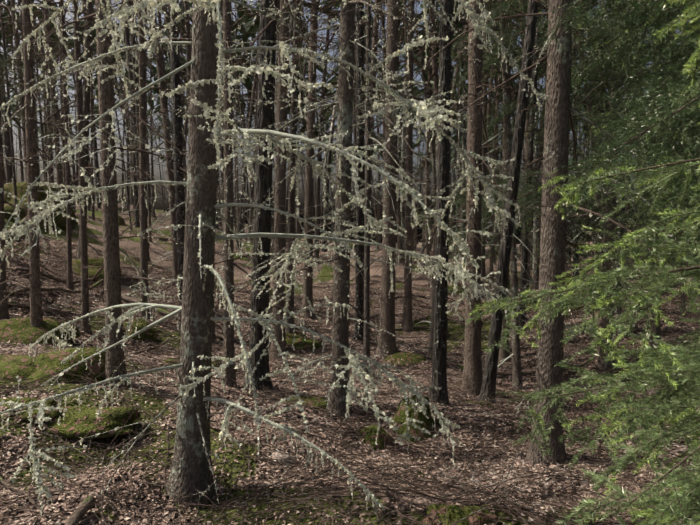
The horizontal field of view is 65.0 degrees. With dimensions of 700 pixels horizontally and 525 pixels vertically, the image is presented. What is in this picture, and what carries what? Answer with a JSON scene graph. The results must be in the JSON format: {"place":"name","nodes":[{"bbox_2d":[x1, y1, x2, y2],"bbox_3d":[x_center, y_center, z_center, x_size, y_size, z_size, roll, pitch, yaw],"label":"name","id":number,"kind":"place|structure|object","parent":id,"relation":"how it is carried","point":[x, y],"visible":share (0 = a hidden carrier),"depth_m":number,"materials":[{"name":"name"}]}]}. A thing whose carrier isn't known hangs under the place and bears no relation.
{"place":"outdoors","nodes":[
{"label":"outdoors","id":0,"kind":"place"},
{"bbox_2d":[0,0,696,243],"label":"sky","id":1,"kind":"structure","parent":0,"point":[158,206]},
{"bbox_2d":[0,200,699,524],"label":"terrain","id":2,"kind":"structure","parent":0,"point":[94,231],"depth_m":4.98,"materials":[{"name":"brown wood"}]},
{"bbox_2d":[0,182,533,524],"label":"mossy rocks","id":3,"kind":"object","parent":2,"relation":"on","point":[70,426],"visible":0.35,"depth_m":4.43,"materials":[{"name":"green plant"}]},
{"bbox_2d":[273,451,296,466],"bbox_3d":[-0.429,1.284,3.553,0.168,0.124,0.143,3,6,27],"label":"bare rock","id":4,"kind":"object","parent":2,"relation":"on","point":[279,455],"visible":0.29,"depth_m":3.52,"materials":[{"name":"stone"}]},
{"bbox_2d":[0,179,592,524],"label":"fallen log","id":5,"kind":"object","parent":2,"relation":"on","point":[76,516],"visible":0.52,"depth_m":8.06,"materials":[{"name":"brown wood"}]},
{"bbox_2d":[2,0,696,406],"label":"trunks","id":6,"kind":"object","parent":2,"relation":"on","point":[262,220],"visible":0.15,"depth_m":5.78,"materials":[{"name":"brown plant"}]},
{"bbox_2d":[0,0,699,524],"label":"spruce tree","id":7,"kind":"object","parent":2,"relation":"on","point":[190,464],"depth_m":4.43,"materials":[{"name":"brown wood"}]},
{"bbox_2d":[0,0,697,183],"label":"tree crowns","id":8,"kind":"object","parent":7,"relation":"attached to","point":[244,39],"visible":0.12,"depth_m":33.80,"materials":[{"name":"green plant"}]},
{"bbox_2d":[0,0,699,508],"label":"tree branches","id":9,"kind":"object","parent":2,"relation":"on","point":[238,236],"visible":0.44,"depth_m":5.27,"materials":[{"name":"grey wood"}]},
{"bbox_2d":[0,0,685,517],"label":"lichen","id":10,"kind":"object","parent":9,"relation":"attached to","point":[420,106],"visible":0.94,"depth_m":2.83},
{"bbox_2d":[387,394,439,442],"bbox_3d":[0.505,1.324,4.607,0.557,0.408,0.532,0,5,-2],"label":"mossy rock","id":11,"kind":"object","parent":2,"relation":"on","point":[399,416],"visible":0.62,"depth_m":4.47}
]}

